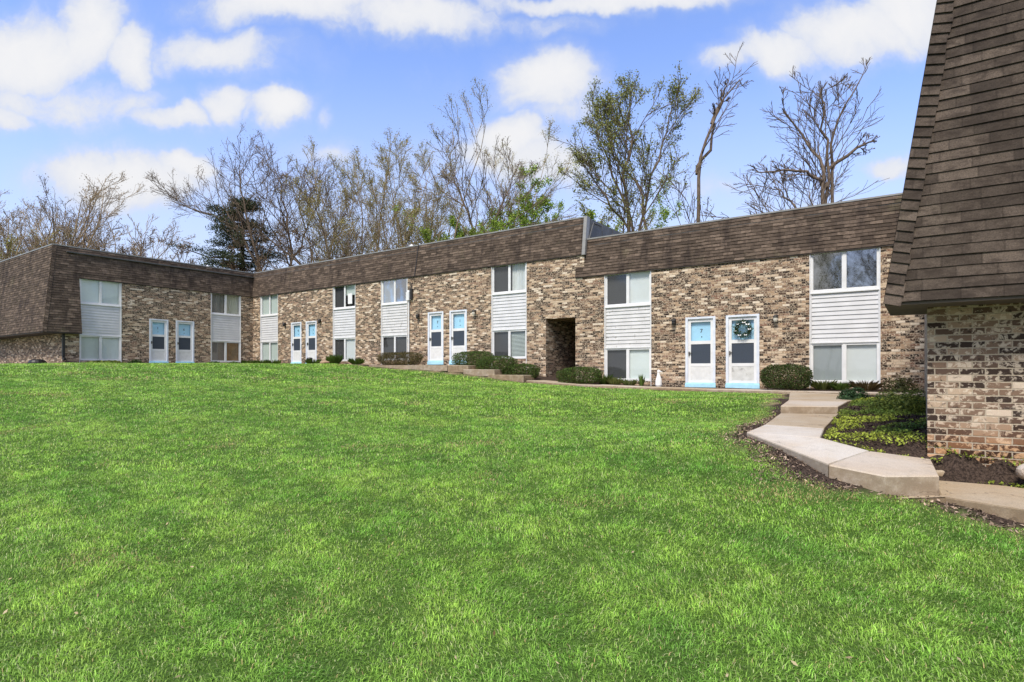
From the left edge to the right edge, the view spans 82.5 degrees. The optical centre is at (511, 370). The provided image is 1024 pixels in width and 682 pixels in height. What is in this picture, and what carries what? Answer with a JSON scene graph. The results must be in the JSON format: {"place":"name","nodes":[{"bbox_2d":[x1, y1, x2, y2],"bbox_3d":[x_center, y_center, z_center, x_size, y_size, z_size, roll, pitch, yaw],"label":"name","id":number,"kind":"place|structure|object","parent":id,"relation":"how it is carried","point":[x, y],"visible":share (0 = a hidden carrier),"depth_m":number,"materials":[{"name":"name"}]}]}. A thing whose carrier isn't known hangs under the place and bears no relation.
{"place":"outdoors","nodes":[
{"label":"outdoors","id":0,"kind":"place"},
{"bbox_2d":[0,0,936,272],"label":"sky","id":1,"kind":"structure","parent":0,"point":[97,89],"materials":[{"name":"blue"}]},
{"bbox_2d":[0,362,1023,681],"bbox_3d":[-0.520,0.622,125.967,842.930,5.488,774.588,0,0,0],"label":"ground","id":2,"kind":"structure","parent":0,"point":[962,468],"depth_m":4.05,"materials":[{"name":"green plant"}]},
{"bbox_2d":[28,359,46,362],"bbox_3d":[-20.711,-0.390,25.505,0.740,0.245,0.740,0,0,0],"label":"utility lid","id":3,"kind":"object","parent":2,"relation":"on","point":[36,361],"visible":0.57,"depth_m":25.30,"materials":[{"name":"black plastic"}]},
{"bbox_2d":[0,224,77,260],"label":"bare tree","id":4,"kind":"object","parent":2,"relation":"on","point":[10,244],"visible":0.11,"depth_m":43.58,"materials":[{"name":"brown plant"}]},
{"bbox_2d":[0,213,91,253],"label":"bare tree","id":5,"kind":"object","parent":2,"relation":"on","point":[15,230],"visible":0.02,"depth_m":49.26,"materials":[{"name":"brown plant"}]},
{"bbox_2d":[0,171,118,258],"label":"bare tree","id":6,"kind":"object","parent":2,"relation":"on","point":[55,207],"visible":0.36,"depth_m":45.75,"materials":[{"name":"brown plant"}]},
{"bbox_2d":[0,203,126,254],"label":"bare tree","id":7,"kind":"object","parent":2,"relation":"on","point":[29,241],"visible":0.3,"depth_m":42.94,"materials":[{"name":"beige plant"}]},
{"bbox_2d":[0,174,131,259],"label":"bare tree","id":8,"kind":"object","parent":2,"relation":"on","point":[35,243],"visible":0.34,"depth_m":44.79,"materials":[{"name":"beige plant"}]},
{"bbox_2d":[0,217,140,256],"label":"bare tree","id":9,"kind":"object","parent":2,"relation":"on","point":[56,238],"visible":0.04,"depth_m":47.57,"materials":[{"name":"beige plant"}]},
{"bbox_2d":[0,172,150,259],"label":"bare tree","id":10,"kind":"object","parent":2,"relation":"on","point":[90,200],"visible":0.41,"depth_m":45.77,"materials":[{"name":"beige plant"}]},
{"bbox_2d":[0,171,151,259],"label":"bare tree","id":11,"kind":"object","parent":2,"relation":"on","point":[105,204],"visible":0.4,"depth_m":48.43,"materials":[{"name":"beige plant"}]},
{"bbox_2d":[2,220,194,260],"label":"bare tree","id":12,"kind":"object","parent":2,"relation":"on","point":[118,238],"visible":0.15,"depth_m":49.30,"materials":[{"name":"beige plant"}]},
{"bbox_2d":[81,360,123,362],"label":"garden plant","id":13,"kind":"object","parent":2,"relation":"on","point":[104,361],"visible":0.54,"depth_m":25.67,"materials":[{"name":"green plant"}]},
{"bbox_2d":[83,218,157,253],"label":"bare tree","id":14,"kind":"object","parent":2,"relation":"on","point":[101,243],"visible":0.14,"depth_m":46.06,"materials":[{"name":"brown plant"}]},
{"bbox_2d":[128,359,142,362],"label":"garden plant","id":15,"kind":"object","parent":2,"relation":"on","point":[136,361],"visible":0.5,"depth_m":27.00,"materials":[{"name":"green plant"}]},
{"bbox_2d":[118,214,169,258],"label":"bare tree","id":16,"kind":"object","parent":2,"relation":"on","point":[135,228],"visible":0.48,"depth_m":44.88,"materials":[{"name":"beige plant"}]},
{"bbox_2d":[116,226,252,272],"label":"bare tree","id":17,"kind":"object","parent":2,"relation":"on","point":[182,250],"visible":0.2,"depth_m":43.54,"materials":[{"name":"brown plant"}]},
{"bbox_2d":[145,119,306,271],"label":"bare tree","id":18,"kind":"object","parent":2,"relation":"on","point":[177,196],"visible":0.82,"depth_m":47.97,"materials":[{"name":"grey plant"}]},
{"bbox_2d":[166,193,288,272],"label":"pine tree","id":19,"kind":"object","parent":2,"relation":"on","point":[240,262],"visible":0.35,"depth_m":48.80,"materials":[{"name":"green plant"}]},
{"bbox_2d":[240,360,252,362],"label":"garden plant","id":20,"kind":"object","parent":2,"relation":"on","point":[242,361],"visible":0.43,"depth_m":31.39,"materials":[{"name":"green plant"}]},
{"bbox_2d":[252,359,268,362],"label":"garden plant","id":21,"kind":"object","parent":2,"relation":"on","point":[260,361],"visible":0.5,"depth_m":30.93,"materials":[{"name":"green plant"}]},
{"bbox_2d":[265,359,282,363],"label":"garden plant","id":22,"kind":"object","parent":2,"relation":"on","point":[275,361],"visible":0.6,"depth_m":30.32,"materials":[{"name":"green plant"}]},
{"bbox_2d":[216,129,367,268],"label":"bare tree","id":23,"kind":"object","parent":2,"relation":"on","point":[286,223],"visible":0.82,"depth_m":47.50,"materials":[{"name":"grey plant"}]},
{"bbox_2d":[225,227,379,297],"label":"bare tree","id":24,"kind":"object","parent":2,"relation":"on","point":[259,269],"visible":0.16,"depth_m":44.65,"materials":[{"name":"brown plant"}]},
{"bbox_2d":[221,208,390,265],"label":"bare tree","id":25,"kind":"object","parent":2,"relation":"on","point":[286,243],"visible":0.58,"depth_m":46.57,"materials":[{"name":"brown plant"}]},
{"bbox_2d":[305,359,321,363],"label":"garden plant","id":26,"kind":"object","parent":2,"relation":"on","point":[310,361],"visible":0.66,"depth_m":28.19,"materials":[{"name":"green plant"}]},
{"bbox_2d":[263,153,393,260],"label":"bare tree","id":27,"kind":"object","parent":2,"relation":"on","point":[289,187],"visible":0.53,"depth_m":49.80,"materials":[{"name":"brown plant"}]},
{"bbox_2d":[325,353,342,363],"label":"garden plant","id":28,"kind":"object","parent":2,"relation":"on","point":[335,358],"visible":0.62,"depth_m":27.33,"materials":[{"name":"green plant"}]},
{"bbox_2d":[347,357,364,364],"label":"garden plant","id":29,"kind":"object","parent":2,"relation":"on","point":[358,361],"visible":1,"depth_m":26.49,"materials":[{"name":"green plant"}]},
{"bbox_2d":[274,135,442,258],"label":"bare tree","id":30,"kind":"object","parent":2,"relation":"on","point":[353,173],"visible":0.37,"depth_m":52.09,"materials":[{"name":"beige plant"}]},
{"bbox_2d":[287,197,450,261],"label":"bare tree","id":31,"kind":"object","parent":2,"relation":"on","point":[407,212],"visible":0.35,"depth_m":48.95,"materials":[{"name":"beige plant"}]},
{"bbox_2d":[273,153,465,263],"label":"bare tree","id":32,"kind":"object","parent":2,"relation":"on","point":[340,223],"visible":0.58,"depth_m":47.54,"materials":[{"name":"beige plant"}]},
{"bbox_2d":[317,128,432,257],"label":"bare tree","id":33,"kind":"object","parent":2,"relation":"on","point":[384,187],"visible":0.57,"depth_m":48.49,"materials":[{"name":"beige plant"}]},
{"bbox_2d":[376,351,422,364],"bbox_3d":[-4.824,-0.478,24.942,2.483,0.723,0.904,0,0,35],"label":"hedge shrub","id":34,"kind":"object","parent":2,"relation":"on","point":[387,356],"visible":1,"depth_m":24.71,"materials":[{"name":"brown plant"}]},
{"bbox_2d":[332,78,587,254],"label":"bare tree","id":35,"kind":"object","parent":2,"relation":"on","point":[381,160],"visible":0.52,"depth_m":48.44,"materials":[{"name":"beige plant"}]},
{"bbox_2d":[0,192,923,389],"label":"apartment building","id":36,"kind":"structure","parent":2,"relation":"on","point":[806,286],"depth_m":21.74,"materials":[{"name":"brick"}]},
{"bbox_2d":[80,335,120,360],"bbox_3d":[-18.647,-1.012,26.469,0.090,1.105,1.610,0,0,35],"label":"window","id":37,"kind":"structure","parent":36,"relation":"in","point":[102,348],"depth_m":26.45,"materials":[{"name":"white paint"}]},
{"bbox_2d":[80,279,120,305],"bbox_3d":[-18.647,-3.552,26.469,0.090,1.135,1.610,0,0,35],"label":"window","id":38,"kind":"structure","parent":36,"relation":"in","point":[91,291],"depth_m":26.45,"materials":[{"name":"white paint"}]},
{"bbox_2d":[149,319,168,362],"bbox_3d":[-17.223,-1.400,28.461,0.150,2.220,0.890,0,0,35],"label":"entry door","id":39,"kind":"structure","parent":36,"relation":"in","point":[158,328],"depth_m":28.47,"materials":[{"name":"white paint"}]},
{"bbox_2d":[176,320,194,362],"bbox_3d":[-16.513,-1.400,29.472,0.150,2.220,0.920,0,0,35],"label":"entry door","id":40,"kind":"structure","parent":36,"relation":"in","point":[184,329],"depth_m":29.50,"materials":[{"name":"white paint"}]},
{"bbox_2d":[211,341,239,361],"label":"window","id":41,"kind":"structure","parent":36,"relation":"in","point":[221,351],"depth_m":31.18,"materials":[{"name":"white paint"}]},
{"bbox_2d":[211,292,239,315],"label":"window","id":42,"kind":"structure","parent":36,"relation":"in","point":[223,304],"depth_m":31.18,"materials":[{"name":"white paint"}]},
{"bbox_2d":[261,341,277,361],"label":"window","id":43,"kind":"structure","parent":36,"relation":"in","point":[269,350],"depth_m":31.59,"materials":[{"name":"white paint"}]},
{"bbox_2d":[261,294,277,315],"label":"window","id":44,"kind":"structure","parent":36,"relation":"in","point":[269,304],"depth_m":31.59,"materials":[{"name":"white paint"}]},
{"bbox_2d":[291,322,301,363],"bbox_3d":[-11.101,-1.390,30.174,0.900,2.220,0.150,0,0,35],"label":"entry door","id":45,"kind":"structure","parent":36,"relation":"in","point":[295,326],"depth_m":30.25,"materials":[{"name":"white paint"}]},
{"bbox_2d":[305,321,316,363],"bbox_3d":[-10.082,-1.390,29.461,0.890,2.220,0.150,0,0,35],"label":"entry door","id":46,"kind":"structure","parent":36,"relation":"in","point":[311,326],"depth_m":29.52,"materials":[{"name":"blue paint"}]},
{"bbox_2d":[334,338,354,360],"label":"window","id":47,"kind":"structure","parent":36,"relation":"in","point":[345,347],"depth_m":27.99,"materials":[{"name":"white paint"}]},
{"bbox_2d":[334,285,354,308],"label":"window","id":48,"kind":"structure","parent":36,"relation":"in","point":[340,293],"depth_m":28.16,"materials":[{"name":"white paint"}]},
{"bbox_2d":[382,335,406,360],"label":"window","id":49,"kind":"structure","parent":36,"relation":"in","point":[398,343],"depth_m":26.08,"materials":[{"name":"white paint"}]},
{"bbox_2d":[382,277,406,304],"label":"window","id":50,"kind":"structure","parent":36,"relation":"in","point":[394,291],"depth_m":26.08,"materials":[{"name":"white paint"}]},
{"bbox_2d":[427,311,443,364],"bbox_3d":[-3.188,-1.370,24.617,0.900,2.220,0.150,0,0,35],"label":"entry door","id":51,"kind":"structure","parent":36,"relation":"in","point":[435,319],"depth_m":24.65,"materials":[{"name":"white paint"}]},
{"bbox_2d":[449,309,466,363],"bbox_3d":[-2.173,-1.370,23.906,0.940,2.220,0.150,0,0,35],"label":"entry door","id":52,"kind":"structure","parent":36,"relation":"in","point":[457,318],"depth_m":23.97,"materials":[{"name":"white paint"}]},
{"bbox_2d":[492,329,525,358],"bbox_3d":[-0.058,-1.012,22.506,1.610,1.105,0.190,0,0,35],"label":"window","id":53,"kind":"structure","parent":36,"relation":"in","point":[501,339],"depth_m":22.46,"materials":[{"name":"white paint"}]},
{"bbox_2d":[492,263,525,293],"bbox_3d":[-0.058,-3.552,22.506,1.610,1.135,0.190,0,0,35],"label":"window","id":54,"kind":"structure","parent":36,"relation":"in","point":[501,275],"depth_m":22.48,"materials":[{"name":"white paint"}]},
{"bbox_2d":[605,347,650,380],"bbox_3d":[3.906,-0.213,19.660,1.650,1.105,0.090,0,0,35],"label":"window","id":55,"kind":"structure","parent":36,"relation":"in","point":[625,363],"depth_m":19.64,"materials":[{"name":"white paint"}]},
{"bbox_2d":[605,271,650,306],"bbox_3d":[3.906,-2.752,19.660,1.650,1.135,0.090,0,0,35],"label":"window","id":56,"kind":"structure","parent":36,"relation":"in","point":[626,289],"depth_m":19.64,"materials":[{"name":"white paint"}]},
{"bbox_2d":[685,316,715,387],"bbox_3d":[5.892,-0.570,18.241,0.950,2.220,0.150,0,0,35],"label":"entry door","id":57,"kind":"structure","parent":36,"relation":"in","point":[699,331],"depth_m":18.27,"materials":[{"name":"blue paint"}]},
{"bbox_2d":[725,314,759,388],"bbox_3d":[6.918,-0.570,17.520,0.980,2.220,0.150,0,0,35],"label":"entry door","id":58,"kind":"structure","parent":36,"relation":"in","point":[742,355],"depth_m":17.53,"materials":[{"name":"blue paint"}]},
{"bbox_2d":[732,318,753,338],"bbox_3d":[6.898,-1.247,17.445,0.679,0.669,0.156,0,0,35],"label":"wreath","id":59,"kind":"object","parent":58,"relation":"hanging from","point":[740,323],"visible":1,"depth_m":17.43,"materials":[{"name":"green plant"}]},
{"bbox_2d":[811,342,879,383],"bbox_3d":[9.101,-0.213,16.012,1.650,1.105,0.090,0,0,35],"label":"window","id":60,"kind":"structure","parent":36,"relation":"in","point":[858,361],"depth_m":15.98,"materials":[{"name":"white paint"}]},
{"bbox_2d":[811,247,879,292],"bbox_3d":[9.101,-2.752,16.012,1.650,1.135,0.090,0,0,35],"label":"window","id":61,"kind":"structure","parent":36,"relation":"in","point":[859,269],"depth_m":15.98,"materials":[{"name":"white paint"}]},
{"bbox_2d":[401,140,541,241],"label":"bare tree","id":62,"kind":"object","parent":2,"relation":"on","point":[478,202],"visible":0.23,"depth_m":54.37,"materials":[{"name":"beige plant"}]},
{"bbox_2d":[451,351,493,364],"bbox_3d":[-1.534,-0.416,22.634,1.863,0.759,0.902,0,0,35],"label":"hedge shrub","id":63,"kind":"object","parent":2,"relation":"on","point":[464,357],"visible":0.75,"depth_m":22.44,"materials":[{"name":"green plant"}]},
{"bbox_2d":[392,199,564,242],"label":"leafing tree","id":64,"kind":"object","parent":2,"relation":"on","point":[495,225],"visible":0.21,"depth_m":47.94,"materials":[{"name":"green plant"}]},
{"bbox_2d":[397,122,576,234],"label":"tree","id":65,"kind":"object","parent":2,"relation":"on","point":[502,206],"visible":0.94,"depth_m":46.06,"materials":[{"name":"grey plant"}]},
{"bbox_2d":[475,355,518,370],"bbox_3d":[-0.590,-0.197,21.490,1.727,0.758,0.900,0,0,35],"label":"hedge shrub","id":66,"kind":"object","parent":2,"relation":"on","point":[498,359],"visible":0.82,"depth_m":21.25,"materials":[{"name":"green plant"}]},
{"bbox_2d":[436,164,558,240],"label":"leafing tree","id":67,"kind":"object","parent":2,"relation":"on","point":[452,224],"visible":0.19,"depth_m":50.92,"materials":[{"name":"green plant"}]},
{"bbox_2d":[1,371,1005,679],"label":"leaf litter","id":68,"kind":"object","parent":2,"relation":"on","point":[461,499],"visible":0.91,"depth_m":3.87,"materials":[{"name":"plant"}]},
{"bbox_2d":[501,363,540,377],"bbox_3d":[0.318,0.078,20.912,1.450,0.708,0.847,0,0,35],"label":"hedge shrub","id":69,"kind":"object","parent":2,"relation":"on","point":[534,371],"visible":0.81,"depth_m":20.65,"materials":[{"name":"green plant"}]},
{"bbox_2d":[556,366,602,383],"bbox_3d":[2.257,0.198,19.706,1.655,0.730,0.886,0,0,35],"label":"hedge shrub","id":70,"kind":"object","parent":2,"relation":"on","point":[567,372],"visible":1,"depth_m":19.48,"materials":[{"name":"green plant"}]},
{"bbox_2d":[481,175,684,279],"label":"leafing tree","id":71,"kind":"object","parent":2,"relation":"on","point":[665,212],"visible":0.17,"depth_m":52.13,"materials":[{"name":"green plant"}]},
{"bbox_2d":[595,374,613,384],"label":"garden plant","id":72,"kind":"object","parent":2,"relation":"on","point":[603,379],"visible":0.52,"depth_m":19.62,"materials":[{"name":"green plant"}]},
{"bbox_2d":[605,377,624,384],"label":"garden plant","id":73,"kind":"object","parent":2,"relation":"on","point":[614,381],"visible":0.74,"depth_m":19.36,"materials":[{"name":"green plant"}]},
{"bbox_2d":[573,187,663,232],"bbox_3d":[6.040,-6.301,35.755,6.399,12.230,9.180,0,0,33],"label":"leafing tree","id":74,"kind":"object","parent":2,"relation":"on","point":[609,217],"visible":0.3,"depth_m":36.77,"materials":[{"name":"green plant"}]},
{"bbox_2d":[544,60,705,231],"bbox_3d":[7.246,-10.036,38.323,10.470,19.639,7.156,0,0,0],"label":"leafing tree","id":75,"kind":"object","parent":2,"relation":"on","point":[610,112],"visible":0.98,"depth_m":37.60,"materials":[{"name":"green plant"}]},
{"bbox_2d":[621,379,636,385],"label":"garden plant","id":76,"kind":"object","parent":2,"relation":"on","point":[629,383],"visible":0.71,"depth_m":19.10,"materials":[{"name":"green plant"}]},
{"bbox_2d":[638,374,644,385],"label":"garden plant","id":77,"kind":"object","parent":2,"relation":"on","point":[641,381],"visible":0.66,"depth_m":18.91,"materials":[{"name":"green plant"}]},
{"bbox_2d":[655,370,661,386],"bbox_3d":[4.655,0.234,18.542,0.206,0.545,0.210,0,0,-2],"label":"garden ornament","id":78,"kind":"object","parent":2,"relation":"on","point":[658,382],"visible":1,"depth_m":18.48,"materials":[{"name":"white paint"}]},
{"bbox_2d":[647,157,713,224],"bbox_3d":[11.107,-6.796,36.687,4.792,13.364,7.019,0,0,9],"label":"leafing tree","id":79,"kind":"object","parent":2,"relation":"on","point":[684,186],"visible":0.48,"depth_m":35.27,"materials":[{"name":"plant"}]},
{"bbox_2d":[695,43,757,221],"bbox_3d":[13.627,-9.908,35.474,4.123,19.564,3.095,0,0,-23],"label":"bare tree","id":80,"kind":"object","parent":2,"relation":"on","point":[721,101],"visible":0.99,"depth_m":35.71,"materials":[{"name":"brown plant"}]},
{"bbox_2d":[760,364,813,390],"bbox_3d":[7.571,0.213,16.139,1.324,0.838,1.078,0,0,35],"label":"hedge shrub","id":81,"kind":"object","parent":2,"relation":"on","point":[782,383],"visible":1,"depth_m":15.90,"materials":[{"name":"green plant"}]},
{"bbox_2d":[699,125,887,218],"bbox_3d":[15.242,-6.560,33.683,8.632,13.105,7.296,0,0,-17],"label":"bare tree","id":82,"kind":"object","parent":2,"relation":"on","point":[779,191],"visible":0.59,"depth_m":33.74,"materials":[{"name":"brown plant"}]},
{"bbox_2d":[749,56,884,203],"bbox_3d":[17.664,-8.951,33.718,6.510,18.058,5.866,0,0,33],"label":"bare tree","id":83,"kind":"object","parent":2,"relation":"on","point":[828,183],"visible":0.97,"depth_m":32.91,"materials":[{"name":"grey plant"}]},
{"bbox_2d":[810,379,837,389],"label":"garden plant","id":84,"kind":"object","parent":2,"relation":"on","point":[820,385],"visible":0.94,"depth_m":15.79,"materials":[{"name":"green plant"}]},
{"bbox_2d":[828,381,850,389],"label":"garden plant","id":85,"kind":"object","parent":2,"relation":"on","point":[840,386],"visible":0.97,"depth_m":15.53,"materials":[{"name":"green plant"}]},
{"bbox_2d":[836,386,869,399],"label":"garden plant","id":86,"kind":"object","parent":2,"relation":"on","point":[850,394],"visible":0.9,"depth_m":11.43,"materials":[{"name":"green plant"}]},
{"bbox_2d":[847,380,883,389],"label":"garden plant","id":87,"kind":"object","parent":2,"relation":"on","point":[871,385],"visible":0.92,"depth_m":15.12,"materials":[{"name":"green plant"}]},
{"bbox_2d":[720,398,1023,534],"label":"bark mulch","id":88,"kind":"object","parent":2,"relation":"on","point":[871,441],"visible":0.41,"depth_m":6.25,"materials":[{"name":"brown wood"}]},
{"bbox_2d":[860,386,925,413],"bbox_3d":[5.831,0.440,8.728,0.978,0.434,1.000,0,0,-38],"label":"garden plant","id":89,"kind":"object","parent":2,"relation":"on","point":[901,401],"visible":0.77,"depth_m":8.58,"materials":[{"name":"green plant"}]},
{"bbox_2d":[881,373,921,391],"bbox_3d":[9.880,0.311,14.876,0.889,0.485,0.811,0,0,16],"label":"garden plant","id":90,"kind":"object","parent":2,"relation":"on","point":[901,386],"visible":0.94,"depth_m":14.71,"materials":[{"name":"green plant"}]},
{"bbox_2d":[823,396,1023,487],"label":"ground cover","id":91,"kind":"object","parent":2,"relation":"on","point":[856,402],"visible":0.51,"depth_m":7.07,"materials":[{"name":"green plant"}]},
{"bbox_2d":[936,470,944,476],"bbox_3d":[4.361,1.046,5.905,0.279,0.087,0.131,0,0,34],"label":"rock","id":92,"kind":"object","parent":2,"relation":"on","point":[940,473],"visible":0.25,"depth_m":5.88,"materials":[{"name":"beige stone"}]},
{"bbox_2d":[883,0,1023,466],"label":"brick building","id":93,"kind":"structure","parent":2,"relation":"on","point":[956,274],"depth_m":5.72,"materials":[{"name":"brown brick"}]},
{"bbox_2d":[1015,464,1023,478],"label":"rock","id":94,"kind":"object","parent":2,"relation":"on","point":[1019,470],"visible":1,"depth_m":5.39,"materials":[{"name":"stone"}]},
{"bbox_2d":[369,365,1023,522],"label":"path","id":95,"kind":"structure","parent":0,"point":[798,425],"depth_m":5.82,"materials":[{"name":"concrete"}]}
]}

